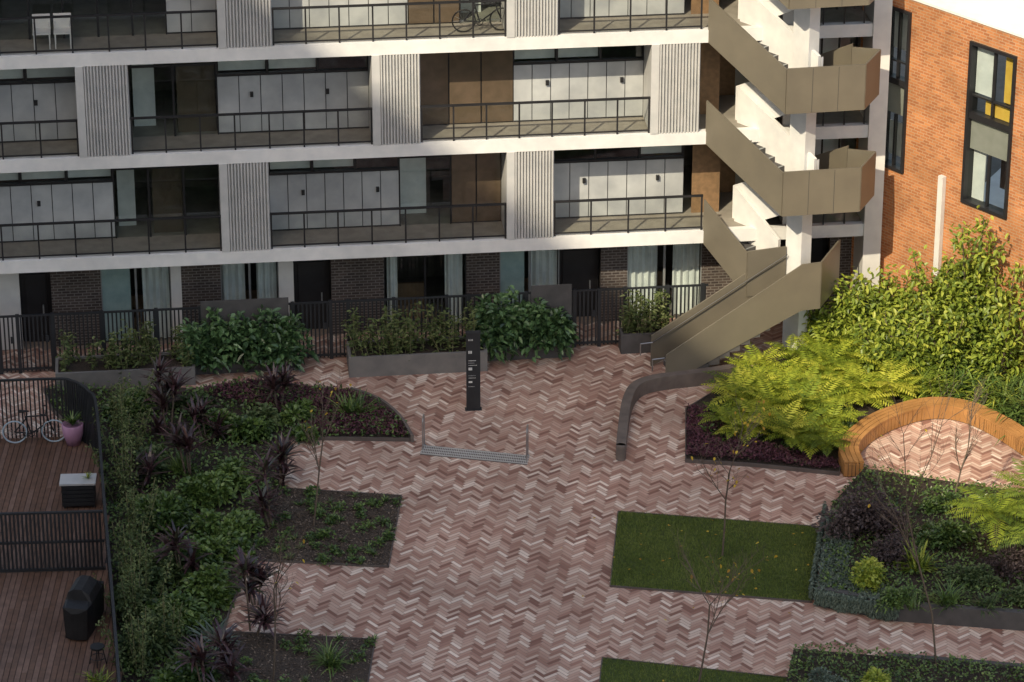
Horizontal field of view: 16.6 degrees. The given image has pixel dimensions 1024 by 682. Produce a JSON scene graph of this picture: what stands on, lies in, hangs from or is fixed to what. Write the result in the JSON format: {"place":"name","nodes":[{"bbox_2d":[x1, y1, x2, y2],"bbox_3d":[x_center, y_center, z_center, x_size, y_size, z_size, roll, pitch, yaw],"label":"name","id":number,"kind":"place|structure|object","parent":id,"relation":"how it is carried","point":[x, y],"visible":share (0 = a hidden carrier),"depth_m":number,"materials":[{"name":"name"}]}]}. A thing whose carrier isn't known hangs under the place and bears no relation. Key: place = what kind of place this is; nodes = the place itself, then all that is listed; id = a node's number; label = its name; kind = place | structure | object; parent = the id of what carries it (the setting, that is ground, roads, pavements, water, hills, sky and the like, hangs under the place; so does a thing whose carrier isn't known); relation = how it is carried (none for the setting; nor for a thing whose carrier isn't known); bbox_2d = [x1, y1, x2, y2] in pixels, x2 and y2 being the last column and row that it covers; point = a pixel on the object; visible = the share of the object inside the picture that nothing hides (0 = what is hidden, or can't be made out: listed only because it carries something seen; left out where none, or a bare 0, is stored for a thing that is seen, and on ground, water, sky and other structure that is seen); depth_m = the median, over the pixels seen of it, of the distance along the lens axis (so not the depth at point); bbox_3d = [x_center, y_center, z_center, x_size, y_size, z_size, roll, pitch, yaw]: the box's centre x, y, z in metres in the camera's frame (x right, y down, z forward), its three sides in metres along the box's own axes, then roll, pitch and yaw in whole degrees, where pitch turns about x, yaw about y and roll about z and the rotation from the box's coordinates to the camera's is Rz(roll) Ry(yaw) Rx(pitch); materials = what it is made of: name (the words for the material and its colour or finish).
{"place":"outdoors","nodes":[
{"label":"outdoors","id":0,"kind":"place"},
{"bbox_2d":[0,312,1023,681],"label":"herringbone brick paving","id":1,"kind":"structure","parent":0,"point":[412,491],"depth_m":90.10,"materials":[{"name":"pink brick"}]},
{"bbox_2d":[0,377,122,681],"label":"timber terrace","id":2,"kind":"structure","parent":1,"relation":"on","point":[52,549],"depth_m":86.72,"materials":[{"name":"brown wood"}]},
{"bbox_2d":[59,471,96,507],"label":"outdoor cabinet","id":3,"kind":"object","parent":2,"relation":"on","point":[79,489],"visible":1,"depth_m":89.77,"materials":[{"name":"black wood"}]},
{"bbox_2d":[63,575,103,639],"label":"covered barbecue","id":4,"kind":"object","parent":2,"relation":"on","point":[83,608],"visible":0.99,"depth_m":83.66,"materials":[{"name":"black fabric"}]},
{"bbox_2d":[55,352,195,387],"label":"concrete planter","id":5,"kind":"object","parent":1,"relation":"on","point":[100,375],"visible":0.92,"depth_m":96.98,"materials":[{"name":"grey concrete"}]},
{"bbox_2d":[55,319,194,373],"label":"cane shrub row","id":6,"kind":"object","parent":5,"relation":"in","point":[110,357],"visible":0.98,"depth_m":97.01,"materials":[{"name":"green plant"}]},
{"bbox_2d":[43,381,409,681],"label":"garden bed","id":7,"kind":"object","parent":1,"relation":"on","point":[356,436],"visible":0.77,"depth_m":93.27,"materials":[{"name":"green plant"}]},
{"bbox_2d":[85,429,138,499],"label":"slender shrub","id":8,"kind":"object","parent":7,"relation":"on","point":[122,476],"visible":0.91,"depth_m":90.43,"materials":[{"name":"plant"}]},
{"bbox_2d":[93,546,149,626],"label":"slender shrub","id":9,"kind":"object","parent":7,"relation":"on","point":[134,580],"visible":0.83,"depth_m":84.60,"materials":[{"name":"plant"}]},
{"bbox_2d":[89,378,156,458],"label":"slender shrub","id":10,"kind":"object","parent":7,"relation":"on","point":[128,427],"visible":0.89,"depth_m":92.69,"materials":[{"name":"plant"}]},
{"bbox_2d":[95,603,153,680],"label":"slender shrub","id":11,"kind":"object","parent":7,"relation":"on","point":[143,646],"visible":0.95,"depth_m":82.26,"materials":[{"name":"plant"}]},
{"bbox_2d":[101,368,158,433],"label":"slender shrub","id":12,"kind":"object","parent":7,"relation":"on","point":[131,405],"visible":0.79,"depth_m":93.97,"materials":[{"name":"plant"}]},
{"bbox_2d":[116,474,164,545],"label":"slender shrub","id":13,"kind":"object","parent":7,"relation":"on","point":[130,499],"visible":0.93,"depth_m":88.33,"materials":[{"name":"plant"}]},
{"bbox_2d":[113,442,171,501],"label":"cordyline plant","id":14,"kind":"object","parent":7,"relation":"on","point":[148,463],"visible":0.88,"depth_m":91.16,"materials":[{"name":"purple plant"}]},
{"bbox_2d":[113,537,178,598],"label":"slender shrub","id":15,"kind":"object","parent":7,"relation":"on","point":[147,573],"visible":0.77,"depth_m":85.38,"materials":[{"name":"plant"}]},
{"bbox_2d":[117,611,179,673],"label":"leafy shrub","id":16,"kind":"object","parent":7,"relation":"on","point":[166,647],"visible":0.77,"depth_m":83.27,"materials":[{"name":"green plant"}]},
{"bbox_2d":[126,545,192,594],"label":"leafy shrub","id":17,"kind":"object","parent":7,"relation":"on","point":[157,574],"visible":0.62,"depth_m":86.63,"materials":[{"name":"green plant"}]},
{"bbox_2d":[136,368,193,438],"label":"cordyline plant","id":18,"kind":"object","parent":7,"relation":"on","point":[176,384],"visible":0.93,"depth_m":93.64,"materials":[{"name":"purple plant"}]},
{"bbox_2d":[142,585,187,654],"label":"slender shrub","id":19,"kind":"object","parent":7,"relation":"on","point":[164,610],"visible":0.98,"depth_m":83.34,"materials":[{"name":"plant"}]},
{"bbox_2d":[135,490,195,535],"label":"leafy shrub","id":20,"kind":"object","parent":7,"relation":"on","point":[178,510],"visible":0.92,"depth_m":89.15,"materials":[{"name":"green plant"}]},
{"bbox_2d":[140,590,214,637],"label":"leafy shrub","id":21,"kind":"object","parent":7,"relation":"on","point":[191,607],"visible":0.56,"depth_m":84.80,"materials":[{"name":"green plant"}]},
{"bbox_2d":[150,519,217,579],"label":"cordyline plant","id":22,"kind":"object","parent":7,"relation":"on","point":[172,545],"visible":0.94,"depth_m":86.48,"materials":[{"name":"purple plant"}]},
{"bbox_2d":[159,412,210,476],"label":"cordyline plant","id":23,"kind":"object","parent":7,"relation":"on","point":[184,440],"visible":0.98,"depth_m":91.54,"materials":[{"name":"purple plant"}]},
{"bbox_2d":[150,650,221,681],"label":"leafy shrub","id":24,"kind":"object","parent":7,"relation":"on","point":[183,673],"visible":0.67,"depth_m":82.16,"materials":[{"name":"green plant"}]},
{"bbox_2d":[158,534,232,567],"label":"leafy shrub","id":25,"kind":"object","parent":7,"relation":"on","point":[213,544],"visible":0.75,"depth_m":87.55,"materials":[{"name":"green plant"}]},
{"bbox_2d":[173,632,229,681],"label":"cordyline plant","id":26,"kind":"object","parent":7,"relation":"on","point":[198,652],"visible":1,"depth_m":81.25,"materials":[{"name":"purple plant"}]},
{"bbox_2d":[170,390,238,442],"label":"cordyline plant","id":27,"kind":"object","parent":7,"relation":"on","point":[200,406],"visible":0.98,"depth_m":93.61,"materials":[{"name":"purple plant"}]},
{"bbox_2d":[174,469,236,513],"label":"leafy shrub","id":28,"kind":"object","parent":7,"relation":"on","point":[209,488],"visible":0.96,"depth_m":90.36,"materials":[{"name":"green plant"}]},
{"bbox_2d":[179,562,240,612],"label":"leafy shrub","id":29,"kind":"object","parent":7,"relation":"on","point":[212,585],"visible":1,"depth_m":85.93,"materials":[{"name":"green plant"}]},
{"bbox_2d":[188,507,264,542],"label":"leafy shrub","id":30,"kind":"object","parent":7,"relation":"on","point":[218,523],"visible":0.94,"depth_m":88.89,"materials":[{"name":"green plant"}]},
{"bbox_2d":[46,375,409,681],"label":"ground cover plants","id":31,"kind":"object","parent":7,"relation":"on","point":[248,494],"visible":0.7,"depth_m":93.16,"materials":[{"name":"green plant"}]},
{"bbox_2d":[213,456,255,492],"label":"leafy shrub","id":32,"kind":"object","parent":7,"relation":"on","point":[232,467],"visible":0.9,"depth_m":91.36,"materials":[{"name":"green plant"}]},
{"bbox_2d":[223,414,276,446],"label":"leafy shrub","id":33,"kind":"object","parent":7,"relation":"on","point":[257,428],"visible":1,"depth_m":93.77,"materials":[{"name":"green plant"}]},
{"bbox_2d":[222,548,279,605],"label":"cordyline plant","id":34,"kind":"object","parent":7,"relation":"in","point":[258,572],"visible":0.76,"depth_m":85.49,"materials":[{"name":"purple plant"}]},
{"bbox_2d":[249,360,305,409],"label":"cordyline plant","id":35,"kind":"object","parent":7,"relation":"on","point":[274,382],"visible":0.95,"depth_m":95.09,"materials":[{"name":"purple plant"}]},
{"bbox_2d":[256,427,304,493],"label":"cordyline plant","id":36,"kind":"object","parent":7,"relation":"on","point":[282,458],"visible":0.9,"depth_m":91.33,"materials":[{"name":"purple plant"}]},
{"bbox_2d":[199,377,406,435],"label":"purple ground cover","id":37,"kind":"object","parent":7,"relation":"on","point":[245,388],"visible":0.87,"depth_m":95.69,"materials":[{"name":"purple plant"}]},
{"bbox_2d":[218,487,402,681],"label":"mulch chips","id":38,"kind":"object","parent":7,"relation":"on","point":[320,551],"visible":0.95,"depth_m":88.72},
{"bbox_2d":[200,297,288,328],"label":"screen wall","id":39,"kind":"structure","parent":1,"relation":"on","point":[249,307],"depth_m":97.75,"materials":[{"name":"concrete"}]},
{"bbox_2d":[175,304,319,376],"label":"broadleaf hedge","id":40,"kind":"object","parent":1,"relation":"on","point":[270,343],"visible":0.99,"depth_m":97.49,"materials":[{"name":"green plant"}]},
{"bbox_2d":[217,631,375,681],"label":"mulch garden bed","id":41,"kind":"object","parent":1,"relation":"on","point":[364,674],"visible":0.54,"depth_m":83.48,"materials":[{"name":"brown soil"}]},
{"bbox_2d":[198,618,259,681],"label":"cordyline plant","id":42,"kind":"object","parent":41,"relation":"on","point":[222,640],"visible":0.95,"depth_m":82.38,"materials":[{"name":"purple plant"}]},
{"bbox_2d":[220,545,288,636],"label":"cordyline plant","id":43,"kind":"object","parent":41,"relation":"on","point":[263,617],"visible":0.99,"depth_m":84.10,"materials":[{"name":"purple plant"}]},
{"bbox_2d":[261,525,306,679],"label":"bare tree","id":44,"kind":"object","parent":41,"relation":"on","point":[274,590],"visible":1,"depth_m":81.16,"materials":[{"name":"brown plant"}]},
{"bbox_2d":[234,629,378,681],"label":"bed plants","id":45,"kind":"object","parent":41,"relation":"on","point":[304,645],"visible":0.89,"depth_m":83.70,"materials":[{"name":"green plant"}]},
{"bbox_2d":[254,487,401,567],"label":"mulch garden bed","id":46,"kind":"object","parent":1,"relation":"on","point":[367,556],"visible":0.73,"depth_m":89.43,"materials":[{"name":"brown soil"}]},
{"bbox_2d":[239,447,290,526],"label":"cordyline plant","id":47,"kind":"object","parent":46,"relation":"on","point":[264,498],"visible":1,"depth_m":89.17,"materials":[{"name":"purple plant"}]},
{"bbox_2d":[250,485,404,566],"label":"bed plants","id":48,"kind":"object","parent":46,"relation":"on","point":[331,518],"visible":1,"depth_m":89.29,"materials":[{"name":"green plant"}]},
{"bbox_2d":[0,283,708,374],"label":"slat fence","id":49,"kind":"object","parent":1,"relation":"on","point":[596,313],"visible":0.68,"depth_m":98.23,"materials":[{"name":"grey metal"}]},
{"bbox_2d":[346,336,486,377],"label":"concrete planter","id":50,"kind":"object","parent":1,"relation":"on","point":[424,361],"visible":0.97,"depth_m":97.72,"materials":[{"name":"grey concrete"}]},
{"bbox_2d":[340,300,484,360],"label":"cane shrub row","id":51,"kind":"object","parent":50,"relation":"in","point":[397,332],"visible":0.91,"depth_m":97.73,"materials":[{"name":"green plant"}]},
{"bbox_2d":[0,237,851,349],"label":"ground floor walls","id":52,"kind":"structure","parent":1,"relation":"on","point":[195,285],"depth_m":99.85,"materials":[{"name":"brick"}]},
{"bbox_2d":[0,0,892,295],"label":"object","id":53,"kind":"structure","parent":52,"relation":"on","point":[864,224],"depth_m":97.54,"materials":[{"name":"white paint"}]},
{"bbox_2d":[75,0,700,251],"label":"corrugated piers","id":54,"kind":"structure","parent":53,"relation":"on","point":[671,85],"depth_m":96.45,"materials":[{"name":"grey metal"}]},
{"bbox_2d":[0,0,857,242],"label":"gallery walls","id":55,"kind":"structure","parent":53,"relation":"on","point":[473,77],"depth_m":97.84,"materials":[{"name":"grey paint"}]},
{"bbox_2d":[0,0,865,260],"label":"balustrades","id":56,"kind":"object","parent":53,"relation":"attached to","point":[319,110],"visible":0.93,"depth_m":96.44,"materials":[{"name":"black metal"}]},
{"bbox_2d":[465,330,481,410],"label":"wayfinding totem","id":57,"kind":"object","parent":1,"relation":"on","point":[472,370],"visible":1,"depth_m":95.28,"materials":[{"name":"grey metal"}]},
{"bbox_2d":[420,445,528,464],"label":"step grate strip","id":58,"kind":"object","parent":1,"relation":"on","point":[479,455],"visible":1,"depth_m":93.31,"materials":[{"name":"grey metal"}]},
{"bbox_2d":[463,285,579,362],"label":"broadleaf hedge","id":59,"kind":"object","parent":1,"relation":"on","point":[517,325],"visible":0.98,"depth_m":98.19,"materials":[{"name":"green plant"}]},
{"bbox_2d":[531,284,571,317],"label":"screen wall","id":60,"kind":"structure","parent":1,"relation":"on","point":[557,295],"depth_m":98.63,"materials":[{"name":"concrete"}]},
{"bbox_2d":[618,326,660,353],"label":"concrete planter","id":61,"kind":"object","parent":1,"relation":"on","point":[629,342],"visible":0.6,"depth_m":98.97,"materials":[{"name":"grey concrete"}]},
{"bbox_2d":[616,289,673,335],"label":"cane shrub row","id":62,"kind":"object","parent":61,"relation":"in","point":[634,315],"visible":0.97,"depth_m":98.82,"materials":[{"name":"green plant"}]},
{"bbox_2d":[616,364,740,460],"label":"bench","id":63,"kind":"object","parent":1,"relation":"on","point":[636,390],"depth_m":96.70,"materials":[{"name":"grey concrete"}]},
{"bbox_2d":[640,0,880,372],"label":"external staircase","id":64,"kind":"structure","parent":1,"relation":"on","point":[783,68],"depth_m":96.84,"materials":[{"name":"brown metal"}]},
{"bbox_2d":[685,338,1023,475],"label":"garden bed","id":65,"kind":"object","parent":1,"relation":"on","point":[869,408],"visible":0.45,"depth_m":93.30,"materials":[{"name":"soil"}]},
{"bbox_2d":[684,401,839,467],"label":"purple ground cover","id":66,"kind":"object","parent":65,"relation":"on","point":[766,449],"visible":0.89,"depth_m":93.14,"materials":[{"name":"purple plant"}]},
{"bbox_2d":[700,343,901,453],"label":"understorey foliage","id":67,"kind":"object","parent":65,"relation":"on","point":[850,424],"visible":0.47,"depth_m":94.15,"materials":[{"name":"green plant"}]},
{"bbox_2d":[697,323,942,459],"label":"fern bed","id":68,"kind":"object","parent":65,"relation":"on","point":[748,382],"visible":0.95,"depth_m":95.47,"materials":[{"name":"green plant"}]},
{"bbox_2d":[801,297,852,343],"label":"tall shrub","id":69,"kind":"object","parent":65,"relation":"on","point":[829,323],"visible":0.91,"depth_m":98.56,"materials":[{"name":"green plant"}]},
{"bbox_2d":[829,266,875,344],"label":"tall shrub","id":70,"kind":"object","parent":65,"relation":"on","point":[847,308],"visible":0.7,"depth_m":98.52,"materials":[{"name":"green plant"}]},
{"bbox_2d":[843,264,913,336],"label":"tall shrub","id":71,"kind":"object","parent":65,"relation":"on","point":[860,301],"visible":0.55,"depth_m":98.07,"materials":[{"name":"green plant"}]},
{"bbox_2d":[849,296,924,378],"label":"tall shrub","id":72,"kind":"object","parent":65,"relation":"on","point":[872,345],"visible":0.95,"depth_m":96.89,"materials":[{"name":"green plant"}]},
{"bbox_2d":[871,307,946,382],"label":"tall shrub","id":73,"kind":"object","parent":65,"relation":"on","point":[915,348],"visible":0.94,"depth_m":96.67,"materials":[{"name":"green plant"}]},
{"bbox_2d":[899,245,977,361],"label":"tall shrub","id":74,"kind":"object","parent":65,"relation":"on","point":[940,286],"visible":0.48,"depth_m":96.86,"materials":[{"name":"green plant"}]},
{"bbox_2d":[910,295,973,385],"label":"tall shrub","id":75,"kind":"object","parent":65,"relation":"on","point":[943,335],"visible":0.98,"depth_m":96.52,"materials":[{"name":"green plant"}]},
{"bbox_2d":[938,205,1009,370],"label":"tall shrub","id":76,"kind":"object","parent":65,"relation":"on","point":[976,275],"visible":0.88,"depth_m":96.23,"materials":[{"name":"green plant"}]},
{"bbox_2d":[965,258,1023,383],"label":"tall shrub","id":77,"kind":"object","parent":65,"relation":"on","point":[1005,327],"visible":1,"depth_m":96.00,"materials":[{"name":"green plant"}]},
{"bbox_2d":[786,648,1023,681],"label":"raised garden bed","id":78,"kind":"object","parent":1,"relation":"on","point":[849,658],"visible":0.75,"depth_m":82.60,"materials":[{"name":"green plant"}]},
{"bbox_2d":[786,639,1023,681],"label":"ground cover plants","id":79,"kind":"object","parent":78,"relation":"on","point":[907,665],"visible":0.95,"depth_m":82.42,"materials":[{"name":"green plant"}]},
{"bbox_2d":[860,364,987,665],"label":"bare tree","id":80,"kind":"object","parent":78,"relation":"on","point":[911,551],"visible":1,"depth_m":80.40,"materials":[{"name":"brown plant"}]},
{"bbox_2d":[816,468,1023,630],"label":"raised garden bed","id":81,"kind":"object","parent":1,"relation":"on","point":[1006,619],"visible":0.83,"depth_m":86.74,"materials":[{"name":"green plant"}]},
{"bbox_2d":[808,501,899,621],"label":"silver trailing plant","id":82,"kind":"object","parent":81,"relation":"on","point":[843,603],"visible":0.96,"depth_m":85.78,"materials":[{"name":"plant"}]},
{"bbox_2d":[811,481,910,543],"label":"burgundy shrub","id":83,"kind":"object","parent":81,"relation":"on","point":[855,519],"visible":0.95,"depth_m":87.92,"materials":[{"name":"purple plant"}]},
{"bbox_2d":[848,556,888,592],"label":"lime shrub","id":84,"kind":"object","parent":81,"relation":"on","point":[871,571],"visible":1,"depth_m":85.69,"materials":[{"name":"green plant"}]},
{"bbox_2d":[870,532,918,571],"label":"burgundy shrub","id":85,"kind":"object","parent":81,"relation":"on","point":[885,549],"visible":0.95,"depth_m":86.75,"materials":[{"name":"purple plant"}]},
{"bbox_2d":[816,463,1023,610],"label":"ground cover plants","id":86,"kind":"object","parent":81,"relation":"on","point":[977,529],"visible":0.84,"depth_m":87.56,"materials":[{"name":"green plant"}]},
{"bbox_2d":[913,518,977,553],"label":"leafy shrub","id":87,"kind":"object","parent":81,"relation":"on","point":[947,530],"visible":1,"depth_m":87.62,"materials":[{"name":"green plant"}]},
{"bbox_2d":[941,563,1002,592],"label":"leafy shrub","id":88,"kind":"object","parent":81,"relation":"on","point":[972,574],"visible":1,"depth_m":85.94,"materials":[{"name":"green plant"}]},
{"bbox_2d":[943,481,1023,550],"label":"tree fern","id":89,"kind":"object","parent":81,"relation":"on","point":[996,511],"visible":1,"depth_m":87.34,"materials":[{"name":"green plant"}]},
{"bbox_2d":[977,544,1023,583],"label":"leafy shrub","id":90,"kind":"object","parent":81,"relation":"on","point":[1002,563],"visible":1,"depth_m":86.31,"materials":[{"name":"purple plant"}]},
{"bbox_2d":[838,397,1023,476],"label":"curved timber bench","id":91,"kind":"object","parent":1,"relation":"on","point":[851,461],"visible":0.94,"depth_m":94.36,"materials":[{"name":"wood"}]},
{"bbox_2d":[850,0,1023,375],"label":"brick wall","id":92,"kind":"structure","parent":1,"relation":"on","point":[938,76],"depth_m":96.74,"materials":[{"name":"orange brick"}]},
{"bbox_2d":[933,174,945,275],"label":"downpipe","id":93,"kind":"object","parent":92,"relation":"attached to","point":[939,223],"visible":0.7,"depth_m":97.69,"materials":[{"name":"white metal"}]},
{"bbox_2d":[885,6,1017,219],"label":"window frames","id":94,"kind":"structure","parent":92,"relation":"attached to","point":[989,131],"depth_m":96.03,"materials":[{"name":"black metal"}]},
{"bbox_2d":[20,47,1006,311],"bbox_3d":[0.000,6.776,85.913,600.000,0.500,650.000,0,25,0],"label":"windows","id":95,"kind":"structure","parent":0,"point":[434,285],"depth_m":104.15,"materials":[{"name":"black glass"}]},
{"bbox_2d":[599,657,786,681],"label":"lawn","id":96,"kind":"structure","parent":0,"point":[637,670],"depth_m":82.86,"materials":[{"name":"plant"}]},
{"bbox_2d":[668,524,776,681],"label":"bare tree","id":97,"kind":"object","parent":96,"relation":"on","point":[719,594],"visible":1,"depth_m":81.23,"materials":[{"name":"brown plant"}]},
{"bbox_2d":[609,510,823,602],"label":"lawn","id":98,"kind":"structure","parent":0,"point":[680,519],"depth_m":88.14,"materials":[{"name":"plant"}]},
{"bbox_2d":[691,388,770,555],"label":"bare tree","id":99,"kind":"object","parent":98,"relation":"on","point":[739,446],"visible":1,"depth_m":86.85,"materials":[{"name":"brown plant"}]},
{"bbox_2d":[914,0,1023,208],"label":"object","id":100,"kind":"structure","parent":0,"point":[1006,16],"depth_m":95.56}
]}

